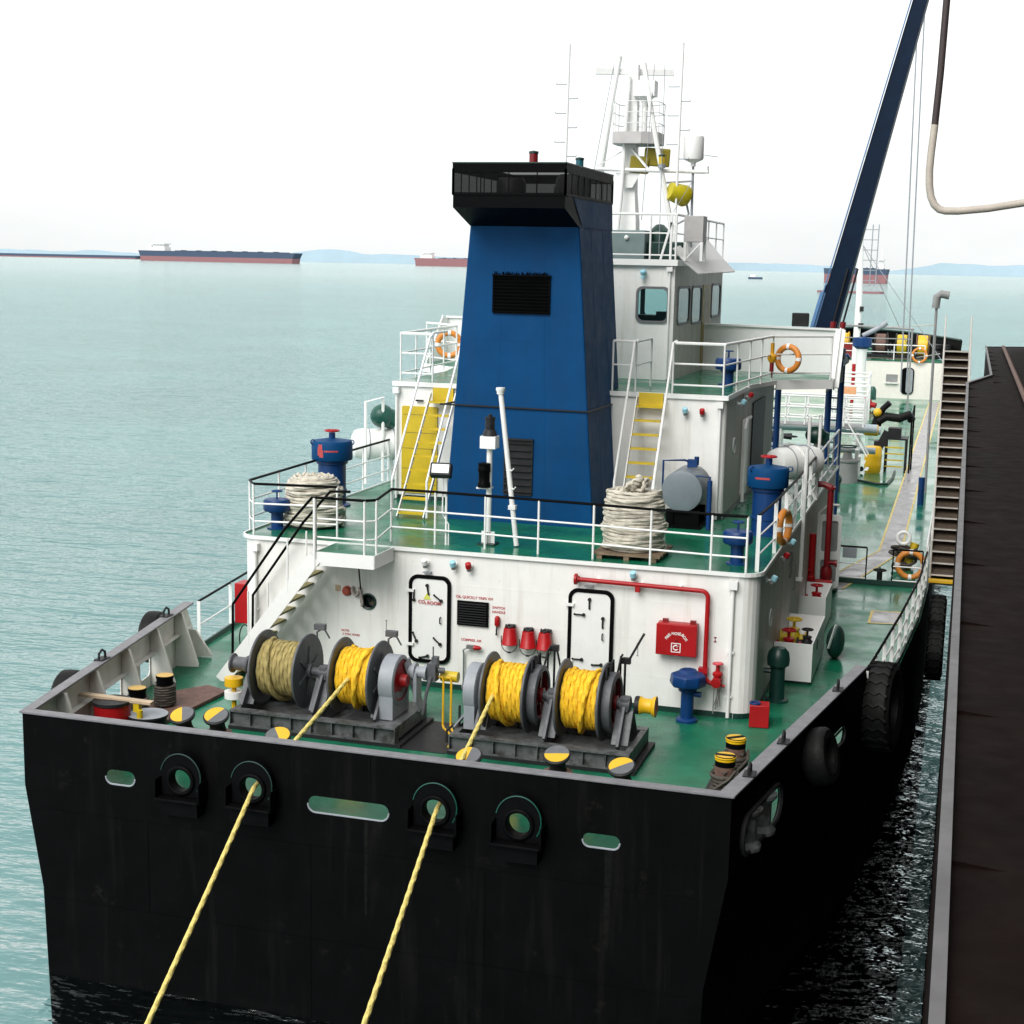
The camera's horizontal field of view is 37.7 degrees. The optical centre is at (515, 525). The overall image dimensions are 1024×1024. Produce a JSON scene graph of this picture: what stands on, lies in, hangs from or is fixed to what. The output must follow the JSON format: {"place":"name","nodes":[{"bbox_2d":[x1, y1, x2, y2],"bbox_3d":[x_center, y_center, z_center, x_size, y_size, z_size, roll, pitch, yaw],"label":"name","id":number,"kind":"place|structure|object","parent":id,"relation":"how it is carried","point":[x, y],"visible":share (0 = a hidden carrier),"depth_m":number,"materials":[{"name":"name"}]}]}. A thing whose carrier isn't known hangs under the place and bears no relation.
{"place":"outdoors","nodes":[
{"label":"outdoors","id":0,"kind":"place"},
{"bbox_2d":[0,249,139,255],"bbox_3d":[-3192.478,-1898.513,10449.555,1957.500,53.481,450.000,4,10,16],"label":"hills","id":1,"kind":"structure","parent":0,"point":[80,252],"depth_m":10157.32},
{"bbox_2d":[293,249,467,263],"bbox_3d":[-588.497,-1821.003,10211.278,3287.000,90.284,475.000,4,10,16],"label":"hills","id":2,"kind":"structure","parent":0,"point":[328,255],"depth_m":10117.06,"materials":[{"name":"blue"}]},
{"bbox_2d":[0,256,1023,1023],"bbox_3d":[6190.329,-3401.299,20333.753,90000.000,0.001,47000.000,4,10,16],"label":"sea","id":3,"kind":"structure","parent":0,"point":[18,264],"depth_m":144.07,"materials":[{"name":"liquid"}]},
{"bbox_2d":[0,253,140,258],"bbox_3d":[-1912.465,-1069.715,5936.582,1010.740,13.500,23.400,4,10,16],"label":"breakwater","id":4,"kind":"object","parent":3,"relation":"on","point":[69,256],"visible":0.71,"depth_m":5875.66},
{"bbox_2d":[138,235,302,263],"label":"tanker","id":5,"kind":"object","parent":3,"relation":"on","point":[159,251],"visible":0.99,"depth_m":4155.47,"materials":[{"name":"metal"}]},
{"bbox_2d":[414,247,466,266],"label":"tanker","id":6,"kind":"object","parent":3,"relation":"on","point":[427,259],"visible":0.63,"depth_m":4706.27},
{"bbox_2d":[19,327,961,1023],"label":"tanker hull","id":7,"kind":"object","parent":3,"relation":"on","point":[685,905],"visible":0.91,"depth_m":21.46,"materials":[{"name":"black paint"}]},
{"bbox_2d":[802,727,839,785],"bbox_3d":[4.617,3.490,22.715,0.574,0.900,0.893,4,10,16],"label":"tyre fender","id":8,"kind":"object","parent":7,"relation":"attached to","point":[820,761],"visible":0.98,"depth_m":22.43,"materials":[{"name":"rubber"}]},
{"bbox_2d":[860,661,903,752],"bbox_3d":[6.462,3.184,26.442,0.567,1.611,1.594,6,11,25],"label":"tyre fender","id":9,"kind":"object","parent":7,"relation":"hanging from","point":[882,710],"visible":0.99,"depth_m":25.93,"materials":[{"name":"rubber"}]},
{"bbox_2d":[924,625,944,680],"bbox_3d":[9.884,3.000,35.374,0.400,1.299,1.301,4,10,16],"label":"tyre fender","id":10,"kind":"object","parent":7,"relation":"hanging from","point":[934,652],"visible":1,"depth_m":34.88,"materials":[{"name":"rubber"}]},
{"bbox_2d":[928,315,972,585],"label":"gangway","id":11,"kind":"object","parent":7,"relation":"attached to","point":[956,372],"visible":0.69,"depth_m":41.12,"materials":[{"name":"metal"}]},
{"bbox_2d":[824,252,889,283],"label":"tanker","id":12,"kind":"object","parent":3,"relation":"on","point":[879,275],"visible":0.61,"depth_m":1456.69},
{"bbox_2d":[921,345,1023,1023],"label":"neighbour ship","id":13,"kind":"object","parent":3,"relation":"on","point":[974,967],"visible":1,"depth_m":7.97},
{"bbox_2d":[0,0,1023,270],"label":"sky","id":14,"kind":"structure","parent":0,"point":[287,126],"materials":[{"name":"white"}]},
{"bbox_2d":[107,583,927,848],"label":"deck","id":15,"kind":"structure","parent":0,"point":[680,754],"depth_m":26.35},
{"bbox_2d":[92,694,130,719],"bbox_3d":[-6.528,3.181,24.314,0.620,0.760,0.620,4,10,16],"label":"paint drum","id":16,"kind":"object","parent":15,"relation":"on","point":[114,709],"visible":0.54,"depth_m":24.05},
{"bbox_2d":[78,692,153,718],"bbox_3d":[-6.472,2.910,24.270,1.256,0.310,0.205,3,10,12],"label":"plank","id":17,"kind":"object","parent":16,"relation":"on","point":[137,705],"visible":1,"depth_m":24.21,"materials":[{"name":"paint"}]},
{"bbox_2d":[128,708,168,724],"bbox_3d":[-5.980,3.302,24.432,0.660,0.503,0.656,4,10,16],"label":"roller","id":18,"kind":"object","parent":15,"relation":"on","point":[156,715],"visible":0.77,"depth_m":24.29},
{"bbox_2d":[149,685,224,722],"bbox_3d":[-6.091,3.197,26.273,0.999,0.066,2.946,4,10,16],"label":"bitt base","id":19,"kind":"object","parent":15,"relation":"on","point":[194,698],"visible":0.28,"depth_m":26.88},
{"bbox_2d":[154,673,176,707],"bbox_3d":[-6.141,2.915,26.290,0.398,0.622,0.399,4,10,16],"label":"bollard","id":20,"kind":"object","parent":19,"relation":"on","point":[165,691],"visible":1,"depth_m":26.14,"materials":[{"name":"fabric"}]},
{"bbox_2d":[203,707,232,732],"bbox_3d":[-4.756,3.287,23.968,0.540,0.743,0.542,2,10,5],"label":"pedestal roller","id":21,"kind":"object","parent":15,"relation":"on","point":[216,718],"visible":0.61,"depth_m":23.82,"materials":[{"name":"yellow paint"}]},
{"bbox_2d":[197,571,246,634],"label":"railing","id":22,"kind":"object","parent":15,"relation":"on","point":[229,606],"visible":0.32,"depth_m":31.37,"materials":[{"name":"metal"}]},
{"bbox_2d":[216,490,350,680],"bbox_3d":[-4.335,1.167,27.957,2.365,3.725,0.882,4,10,16],"label":"stair","id":23,"kind":"object","parent":15,"relation":"on","point":[303,580],"visible":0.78,"depth_m":27.76,"materials":[{"name":"metal"}]},
{"bbox_2d":[224,623,444,748],"bbox_3d":[-3.114,2.614,25.518,3.874,1.596,1.620,4,10,16],"label":"mooring winch","id":24,"kind":"object","parent":15,"relation":"on","point":[292,686],"visible":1,"depth_m":25.18,"materials":[{"name":"metal"}]},
{"bbox_2d":[144,677,349,1023],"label":"mooring rope","id":25,"kind":"object","parent":24,"relation":"attached to","point":[157,1001],"visible":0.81,"depth_m":19.80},
{"bbox_2d":[400,721,457,753],"bbox_3d":[-1.283,3.533,25.103,0.890,0.004,1.600,4,10,16],"label":"drip tray","id":26,"kind":"object","parent":15,"relation":"on","point":[431,737],"visible":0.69,"depth_m":24.91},
{"bbox_2d":[438,671,460,746],"bbox_3d":[-1.095,3.022,24.895,0.373,0.977,1.250,1,10,-4],"label":"pipe manifold","id":27,"kind":"object","parent":26,"relation":"on","point":[450,676],"visible":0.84,"depth_m":25.23,"materials":[{"name":"yellow paint"}]},
{"bbox_2d":[243,464,838,718],"bbox_3d":[1.689,0.562,34.888,10.024,2.630,15.795,4,10,16],"label":"deckhouse","id":28,"kind":"object","parent":15,"relation":"on","point":[443,609],"visible":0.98,"depth_m":27.59,"materials":[{"name":"white paint"}]},
{"bbox_2d":[235,580,247,643],"bbox_3d":[-5.315,1.802,29.794,0.380,1.394,0.413,4,10,16],"label":"hose cabinet","id":29,"kind":"object","parent":28,"relation":"attached to","point":[241,609],"visible":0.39,"depth_m":29.59,"materials":[{"name":"metal"}]},
{"bbox_2d":[263,489,289,529],"bbox_3d":[-4.689,-0.324,29.518,0.540,0.754,0.532,4,10,16],"label":"vent pipe","id":30,"kind":"object","parent":28,"relation":"on","point":[276,511],"visible":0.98,"depth_m":29.39,"materials":[{"name":"metal"}]},
{"bbox_2d":[283,471,345,527],"bbox_3d":[-3.997,-0.519,29.849,1.293,1.041,1.274,4,10,16],"label":"rope coil","id":31,"kind":"object","parent":28,"relation":"on","point":[299,495],"visible":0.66,"depth_m":29.41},
{"bbox_2d":[248,439,393,536],"bbox_3d":[-3.034,-1.020,32.919,1.997,1.026,9.447,4,10,16],"label":"railing","id":32,"kind":"object","parent":28,"relation":"on","point":[250,482],"visible":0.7,"depth_m":29.07,"materials":[{"name":"metal"}]},
{"bbox_2d":[310,429,354,506],"bbox_3d":[-3.917,-1.256,32.353,0.961,1.650,0.882,4,10,16],"label":"ventilator","id":33,"kind":"object","parent":28,"relation":"on","point":[331,454],"visible":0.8,"depth_m":32.05,"materials":[{"name":"blue paint"}]},
{"bbox_2d":[316,543,393,589],"bbox_3d":[-2.958,0.846,27.567,1.170,0.839,0.960,4,10,16],"label":"stair landing","id":34,"kind":"object","parent":28,"relation":"attached to","point":[343,555],"visible":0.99,"depth_m":27.17,"materials":[{"name":"metal"}]},
{"bbox_2d":[315,488,392,554],"bbox_3d":[-2.679,-0.057,27.437,1.795,1.026,0.922,-8,14,-43],"label":"railing","id":35,"kind":"object","parent":34,"relation":"on","point":[364,521],"visible":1,"depth_m":26.99,"materials":[{"name":"metal"}]},
{"bbox_2d":[351,427,394,476],"bbox_3d":[-3.276,-1.753,36.469,1.450,1.274,0.800,-1,10,-11],"label":"life raft","id":36,"kind":"object","parent":28,"relation":"on","point":[373,451],"visible":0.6,"depth_m":36.10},
{"bbox_2d":[364,397,384,483],"bbox_3d":[-3.369,-2.042,35.816,0.078,2.032,0.709,8,12,34],"label":"boarding frame","id":37,"kind":"object","parent":28,"relation":"on","point":[365,438],"visible":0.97,"depth_m":35.65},
{"bbox_2d":[370,404,394,476],"bbox_3d":[-3.148,-2.031,36.370,0.766,1.850,0.594,-5,12,-33],"label":"ventilator","id":38,"kind":"object","parent":28,"relation":"on","point":[378,416],"visible":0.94,"depth_m":36.02,"materials":[{"name":"green paint"}]},
{"bbox_2d":[391,330,459,519],"bbox_3d":[-1.694,-2.245,32.284,0.932,3.738,3.641,4,10,16],"label":"ladder","id":39,"kind":"object","parent":28,"relation":"on","point":[443,395],"visible":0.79,"depth_m":31.85,"materials":[{"name":"metal"}]},
{"bbox_2d":[405,571,450,663],"bbox_3d":[-1.622,1.705,27.811,0.870,1.730,0.101,4,10,16],"label":"watertight door","id":40,"kind":"structure","parent":28,"relation":"in","point":[429,614],"depth_m":27.81,"materials":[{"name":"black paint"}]},
{"bbox_2d":[429,462,452,544],"bbox_3d":[-1.393,-0.402,27.998,0.400,1.565,0.265,3,10,8],"label":"floodlight","id":41,"kind":"object","parent":28,"relation":"on","point":[441,470],"visible":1,"depth_m":27.84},
{"bbox_2d":[476,414,498,545],"bbox_3d":[-0.523,-0.858,28.116,0.390,2.460,0.380,4,10,16],"label":"signal light post","id":42,"kind":"object","parent":28,"relation":"on","point":[489,439],"visible":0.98,"depth_m":27.97,"materials":[{"name":"metal"}]},
{"bbox_2d":[496,387,518,545],"bbox_3d":[-0.150,-1.096,28.002,0.548,2.957,0.180,8,12,32],"label":"flagstaff","id":43,"kind":"object","parent":28,"relation":"on","point":[512,507],"visible":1,"depth_m":27.95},
{"bbox_2d":[440,162,617,528],"bbox_3d":[0.325,-3.711,30.979,3.291,7.133,3.930,4,10,16],"label":"funnel","id":44,"kind":"object","parent":28,"relation":"on","point":[538,332],"visible":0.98,"depth_m":30.14,"materials":[{"name":"blue paint"}]},
{"bbox_2d":[392,488,749,572],"bbox_3d":[0.845,0.056,27.211,6.837,1.026,0.132,5,11,20],"label":"railing","id":45,"kind":"object","parent":28,"relation":"on","point":[650,549],"visible":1,"depth_m":27.07,"materials":[{"name":"metal"}]},
{"bbox_2d":[565,585,614,670],"bbox_3d":[1.317,1.946,26.956,0.890,1.770,0.101,4,10,16],"label":"watertight door","id":46,"kind":"structure","parent":28,"relation":"in","point":[590,632],"depth_m":26.94,"materials":[{"name":"white paint"}]},
{"bbox_2d":[392,315,845,519],"bbox_3d":[2.518,-3.117,37.427,10.690,3.840,11.255,4,10,16],"label":"deckhouse","id":47,"kind":"object","parent":28,"relation":"on","point":[726,440],"visible":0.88,"depth_m":33.20,"materials":[{"name":"white paint"}]},
{"bbox_2d":[401,406,437,493],"bbox_3d":[-2.133,-1.675,33.226,0.830,1.930,0.094,4,10,16],"label":"door","id":48,"kind":"structure","parent":47,"relation":"in","point":[417,412],"depth_m":33.21,"materials":[{"name":"paint"}]},
{"bbox_2d":[400,322,457,381],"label":"railing","id":49,"kind":"object","parent":47,"relation":"on","point":[444,326],"visible":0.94,"depth_m":34.42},
{"bbox_2d":[611,337,652,391],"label":"railing","id":50,"kind":"object","parent":47,"relation":"on","point":[636,352],"visible":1,"depth_m":31.79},
{"bbox_2d":[613,238,734,379],"bbox_3d":[2.943,-5.743,38.625,5.540,3.380,7.285,4,10,16],"label":"wheelhouse","id":51,"kind":"object","parent":47,"relation":"on","point":[691,285],"visible":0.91,"depth_m":35.30,"materials":[{"name":"white paint"}]},
{"bbox_2d":[612,230,651,258],"bbox_3d":[2.780,-6.744,36.077,0.820,0.700,0.874,4,10,16],"label":"equipment box","id":52,"kind":"object","parent":51,"relation":"on","point":[627,243],"visible":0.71,"depth_m":35.73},
{"bbox_2d":[587,56,708,241],"bbox_3d":[2.994,-8.868,36.282,3.477,4.834,1.591,9,13,39],"label":"mast","id":53,"kind":"object","parent":51,"relation":"on","point":[630,139],"visible":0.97,"depth_m":36.05,"materials":[{"name":"metal"}]},
{"bbox_2d":[647,224,683,259],"bbox_3d":[3.640,-6.850,36.260,1.050,0.880,1.200,4,10,16],"label":"roof housing","id":54,"kind":"object","parent":51,"relation":"on","point":[656,246],"visible":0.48,"depth_m":35.77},
{"bbox_2d":[612,212,724,259],"bbox_3d":[2.603,-7.372,38.550,4.451,1.080,6.951,4,10,16],"label":"railing","id":55,"kind":"object","parent":51,"relation":"on","point":[670,232],"visible":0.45,"depth_m":34.83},
{"bbox_2d":[666,42,690,241],"bbox_3d":[3.832,-8.816,35.448,0.558,5.000,0.056,4,10,16],"label":"aerial mast","id":56,"kind":"object","parent":51,"relation":"on","point":[680,110],"visible":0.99,"depth_m":35.33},
{"bbox_2d":[667,182,691,223],"bbox_3d":[3.884,-7.279,35.920,0.616,1.816,0.516,-1,10,-12],"label":"searchlight","id":57,"kind":"object","parent":51,"relation":"on","point":[675,191],"visible":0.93,"depth_m":35.62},
{"bbox_2d":[677,286,690,325],"bbox_3d":[4.035,-5.284,36.005,0.045,0.920,1.610,4,10,16],"label":"window","id":58,"kind":"structure","parent":51,"relation":"in","point":[684,292],"depth_m":36.03,"materials":[{"name":"clear glass"}]},
{"bbox_2d":[666,135,716,247],"bbox_3d":[4.194,-7.817,35.823,1.224,2.920,0.475,4,10,16],"label":"satellite drum","id":59,"kind":"object","parent":51,"relation":"on","point":[694,149],"visible":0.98,"depth_m":35.46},
{"bbox_2d":[683,216,706,260],"bbox_3d":[4.226,-6.743,35.252,0.450,1.040,0.500,4,10,16],"label":"equipment box","id":60,"kind":"object","parent":51,"relation":"on","point":[695,228],"visible":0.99,"depth_m":35.01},
{"bbox_2d":[739,415,751,501],"bbox_3d":[5.223,-1.529,34.029,0.115,1.890,0.890,4,10,16],"label":"watertight door","id":61,"kind":"structure","parent":47,"relation":"in","point":[745,427],"depth_m":33.68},
{"bbox_2d":[671,335,833,395],"bbox_3d":[5.509,-3.681,33.793,1.076,1.082,6.448,8,12,33],"label":"railing","id":62,"kind":"object","parent":47,"relation":"on","point":[738,343],"visible":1,"depth_m":32.75,"materials":[{"name":"metal"}]},
{"bbox_2d":[594,474,672,562],"bbox_3d":[2.182,-0.191,27.460,1.250,1.479,1.253,4,10,16],"label":"rope coil","id":63,"kind":"object","parent":28,"relation":"on","point":[636,492],"visible":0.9,"depth_m":27.05,"materials":[{"name":"white fabric"}]},
{"bbox_2d":[613,338,677,489],"bbox_3d":[2.696,-1.961,31.152,0.872,3.728,1.946,4,10,16],"label":"ladder","id":64,"kind":"object","parent":28,"relation":"on","point":[652,400],"visible":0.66,"depth_m":31.14,"materials":[{"name":"metal"}]},
{"bbox_2d":[573,573,724,713],"bbox_3d":[2.354,2.092,26.539,2.770,2.311,0.337,4,10,16],"label":"pipe","id":65,"kind":"object","parent":28,"relation":"attached to","point":[716,680],"visible":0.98,"depth_m":26.29,"materials":[{"name":"metal"}]},
{"bbox_2d":[655,618,698,657],"bbox_3d":[2.848,1.964,26.410,0.720,0.645,0.236,4,10,16],"label":"fire hose box","id":66,"kind":"object","parent":28,"relation":"attached to","point":[674,638],"visible":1,"depth_m":26.33,"materials":[{"name":"red paint"}]},
{"bbox_2d":[661,456,711,529],"bbox_3d":[3.600,-0.721,30.852,1.070,1.418,1.280,4,10,16],"label":"air tank","id":67,"kind":"object","parent":28,"relation":"on","point":[688,487],"visible":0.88,"depth_m":30.33,"materials":[{"name":"metal"}]},
{"bbox_2d":[723,520,752,565],"bbox_3d":[3.990,0.300,26.924,0.540,0.774,0.532,4,10,16],"label":"vent pipe","id":68,"kind":"object","parent":28,"relation":"on","point":[737,546],"visible":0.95,"depth_m":26.81,"materials":[{"name":"metal"}]},
{"bbox_2d":[747,455,793,536],"bbox_3d":[5.069,-0.619,29.953,0.901,1.590,0.822,4,10,16],"label":"ventilator","id":69,"kind":"object","parent":28,"relation":"on","point":[768,482],"visible":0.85,"depth_m":29.71,"materials":[{"name":"blue paint"}]},
{"bbox_2d":[755,456,817,571],"bbox_3d":[5.651,-0.426,30.557,0.122,1.026,9.266,4,10,17],"label":"railing","id":70,"kind":"object","parent":28,"relation":"on","point":[776,502],"visible":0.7,"depth_m":29.26,"materials":[{"name":"metal"}]},
{"bbox_2d":[777,508,792,545],"bbox_3d":[5.093,0.025,28.447,0.152,0.732,0.728,7,11,28],"label":"lifebuoy","id":71,"kind":"object","parent":70,"relation":"hanging from","point":[786,515],"visible":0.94,"depth_m":28.34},
{"bbox_2d":[764,445,824,502],"bbox_3d":[6.414,-1.216,34.555,1.450,1.274,0.800,-6,12,-35],"label":"life raft","id":72,"kind":"object","parent":28,"relation":"on","point":[793,456],"visible":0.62,"depth_m":34.18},
{"bbox_2d":[795,414,822,581],"bbox_3d":[6.504,-0.722,33.584,0.316,3.206,4.023,4,10,15],"label":"davit post","id":73,"kind":"object","parent":28,"relation":"attached to","point":[803,517],"visible":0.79,"depth_m":31.83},
{"bbox_2d":[815,504,841,587],"bbox_3d":[7.550,0.491,36.145,0.593,2.080,0.156,1,10,0],"label":"passage door","id":74,"kind":"structure","parent":28,"relation":"attached to","point":[835,538],"depth_m":36.18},
{"bbox_2d":[447,633,657,775],"bbox_3d":[0.685,2.711,24.376,3.297,1.955,1.620,4,10,16],"label":"mooring winch","id":75,"kind":"object","parent":15,"relation":"on","point":[586,718],"visible":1,"depth_m":24.06,"materials":[{"name":"grey metal"}]},
{"bbox_2d":[361,694,493,1023],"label":"mooring rope","id":76,"kind":"object","parent":75,"relation":"attached to","point":[370,1005],"visible":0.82,"depth_m":18.91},
{"bbox_2d":[543,745,572,772],"bbox_3d":[0.633,3.670,22.421,0.540,0.743,0.542,4,10,17],"label":"pedestal roller","id":77,"kind":"object","parent":15,"relation":"on","point":[556,757],"visible":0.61,"depth_m":22.28,"materials":[{"name":"yellow paint"}]},
{"bbox_2d":[607,757,635,779],"bbox_3d":[1.570,3.773,21.941,0.540,0.743,0.542,6,11,27],"label":"pedestal roller","id":78,"kind":"object","parent":15,"relation":"on","point":[622,768],"visible":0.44,"depth_m":21.78,"materials":[{"name":"yellow paint"}]},
{"bbox_2d":[670,667,706,723],"bbox_3d":[3.007,2.958,26.219,0.610,0.940,0.610,9,13,38],"label":"vent","id":79,"kind":"object","parent":15,"relation":"on","point":[689,682],"visible":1,"depth_m":26.08,"materials":[{"name":"metal"}]},
{"bbox_2d":[705,765,747,788],"bbox_3d":[3.299,3.950,23.141,0.580,0.046,1.600,4,10,16],"label":"bitt base","id":80,"kind":"object","parent":15,"relation":"on","point":[708,784],"visible":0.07,"depth_m":22.93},
{"bbox_2d":[709,752,738,790],"bbox_3d":[3.136,3.756,22.636,0.450,0.603,0.520,8,12,36],"label":"bollard","id":81,"kind":"object","parent":80,"relation":"on","point":[723,773],"visible":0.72,"depth_m":22.51,"materials":[{"name":"metal"}]},
{"bbox_2d":[722,734,749,772],"bbox_3d":[3.446,3.612,23.498,0.450,0.603,0.520,1,10,-4],"label":"bollard","id":82,"kind":"object","parent":80,"relation":"on","point":[736,744],"visible":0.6,"depth_m":23.38,"materials":[{"name":"metal"}]},
{"bbox_2d":[749,700,769,727],"bbox_3d":[4.233,3.262,26.075,0.351,0.433,0.320,3,10,10],"label":"sand box","id":83,"kind":"object","parent":15,"relation":"on","point":[758,714],"visible":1,"depth_m":25.93,"materials":[{"name":"red paint"}]},
{"bbox_2d":[764,646,789,703],"bbox_3d":[4.821,2.719,27.574,0.438,1.020,0.438,-4,11,-28],"label":"mushroom vent","id":84,"kind":"object","parent":15,"relation":"on","point":[778,659],"visible":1,"depth_m":27.47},
{"bbox_2d":[774,613,824,683],"bbox_3d":[5.671,2.437,29.925,0.730,0.796,2.540,4,10,16],"label":"valve tray","id":85,"kind":"object","parent":15,"relation":"on","point":[803,664],"visible":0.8,"depth_m":28.77,"materials":[{"name":"metal"}]},
{"bbox_2d":[798,582,831,626],"bbox_3d":[6.713,1.819,33.601,0.580,0.796,1.600,4,10,16],"label":"valve tray","id":86,"kind":"object","parent":15,"relation":"on","point":[809,604],"visible":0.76,"depth_m":32.88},
{"bbox_2d":[818,481,836,579],"bbox_3d":[7.298,0.383,35.298,0.590,2.875,0.276,4,10,16],"label":"fire riser","id":87,"kind":"object","parent":15,"relation":"on","point":[826,571],"visible":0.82,"depth_m":35.19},
{"bbox_2d":[826,624,844,657],"bbox_3d":[6.551,2.310,30.707,0.374,0.823,1.136,4,10,16],"label":"vent","id":88,"kind":"object","parent":15,"relation":"on","point":[835,641],"visible":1,"depth_m":30.43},
{"bbox_2d":[866,551,928,677],"bbox_3d":[8.201,2.072,31.678,0.192,1.026,12.085,5,10,19],"label":"railing","id":89,"kind":"object","parent":15,"relation":"on","point":[921,582],"visible":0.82,"depth_m":31.64,"materials":[{"name":"metal"}]},
{"bbox_2d":[728,263,832,271],"bbox_3d":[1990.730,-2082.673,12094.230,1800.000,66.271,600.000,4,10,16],"label":"hills","id":90,"kind":"structure","parent":0,"point":[775,267],"depth_m":11765.72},
{"bbox_2d":[773,393,939,588],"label":"cargo deck","id":91,"kind":"structure","parent":0,"point":[864,510],"depth_m":54.09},
{"bbox_2d":[204,559,929,662],"bbox_3d":[9.190,-2.217,59.115,14.740,0.100,65.502,4,10,16],"label":"railing","id":92,"kind":"object","parent":91,"relation":"on","point":[226,629],"visible":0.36,"depth_m":31.95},
{"bbox_2d":[928,594,946,638],"bbox_3d":[10.296,2.335,36.619,0.400,1.299,1.301,4,10,16],"label":"tyre fender","id":93,"kind":"object","parent":92,"relation":"hanging from","point":[937,610],"visible":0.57,"depth_m":36.11,"materials":[{"name":"rubber"}]},
{"bbox_2d":[772,391,868,470],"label":"catwalk","id":94,"kind":"object","parent":91,"relation":"on","point":[853,425],"visible":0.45,"depth_m":55.03,"materials":[{"name":"metal"}]},
{"bbox_2d":[822,353,850,514],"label":"hose rack post","id":95,"kind":"object","parent":91,"relation":"on","point":[838,409],"visible":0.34,"depth_m":47.13,"materials":[{"name":"metal"}]},
{"bbox_2d":[839,445,859,483],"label":"ventilator","id":96,"kind":"object","parent":91,"relation":"on","point":[848,471],"visible":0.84,"depth_m":56.06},
{"bbox_2d":[831,371,871,422],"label":"tank hatch stairs","id":97,"kind":"structure","parent":91,"relation":"on","point":[849,389],"depth_m":79.17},
{"bbox_2d":[774,348,941,399],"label":"forecastle","id":98,"kind":"object","parent":91,"relation":"on","point":[885,378],"visible":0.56,"depth_m":94.22,"materials":[{"name":"white paint"}]},
{"bbox_2d":[810,0,928,366],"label":"cargo crane","id":99,"kind":"object","parent":91,"relation":"on","point":[830,305],"visible":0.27,"depth_m":43.53,"materials":[{"name":"metal"}]},
{"bbox_2d":[900,18,924,391],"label":"crane wires","id":100,"kind":"object","parent":99,"relation":"hanging from","point":[914,209],"visible":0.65,"depth_m":60.31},
{"bbox_2d":[852,320,887,416],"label":"fire monitor tower","id":101,"kind":"structure","parent":91,"relation":"on","point":[862,345],"depth_m":81.01,"materials":[{"name":"metal"}]},
{"bbox_2d":[839,577,917,587],"bbox_3d":[9.065,1.435,38.008,2.500,0.136,0.080,4,10,16],"label":"deck coaming","id":102,"kind":"object","parent":91,"relation":"on","point":[877,582],"visible":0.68,"depth_m":37.95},
{"bbox_2d":[836,402,938,623],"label":"deck walkway","id":103,"kind":"structure","parent":91,"relation":"on","point":[900,514],"depth_m":48.53,"materials":[{"name":"metal"}]},
{"bbox_2d":[839,402,939,623],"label":"walkway marking","id":104,"kind":"object","parent":103,"relation":"on","point":[871,612],"visible":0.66,"depth_m":47.93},
{"bbox_2d":[871,401,915,472],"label":"hose handling gear","id":105,"kind":"object","parent":91,"relation":"on","point":[881,416],"visible":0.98,"depth_m":59.24,"materials":[{"name":"paint"}]},
{"bbox_2d":[849,149,941,401],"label":"foremast","id":106,"kind":"object","parent":91,"relation":"on","point":[859,308],"visible":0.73,"depth_m":90.25,"materials":[{"name":"metal"}]},
{"bbox_2d":[924,290,949,492],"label":"davit","id":107,"kind":"object","parent":91,"relation":"on","point":[937,297],"visible":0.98,"depth_m":53.32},
{"bbox_2d":[888,530,918,569],"bbox_3d":[10.443,0.649,40.144,0.974,1.089,1.048,10,13,40],"label":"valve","id":108,"kind":"object","parent":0,"point":[908,560],"visible":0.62,"depth_m":39.98,"materials":[{"name":"metal"}]},
{"bbox_2d":[889,263,1023,276],"bbox_3d":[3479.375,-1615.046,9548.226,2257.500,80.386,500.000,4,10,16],"label":"hills","id":109,"kind":"structure","parent":0,"point":[969,269],"depth_m":9475.55,"materials":[{"name":"blue"}]},
{"bbox_2d":[926,0,1023,214],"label":"cargo hose","id":110,"kind":"object","parent":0,"point":[935,205],"visible":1,"depth_m":42.58,"materials":[{"name":"rubber"}]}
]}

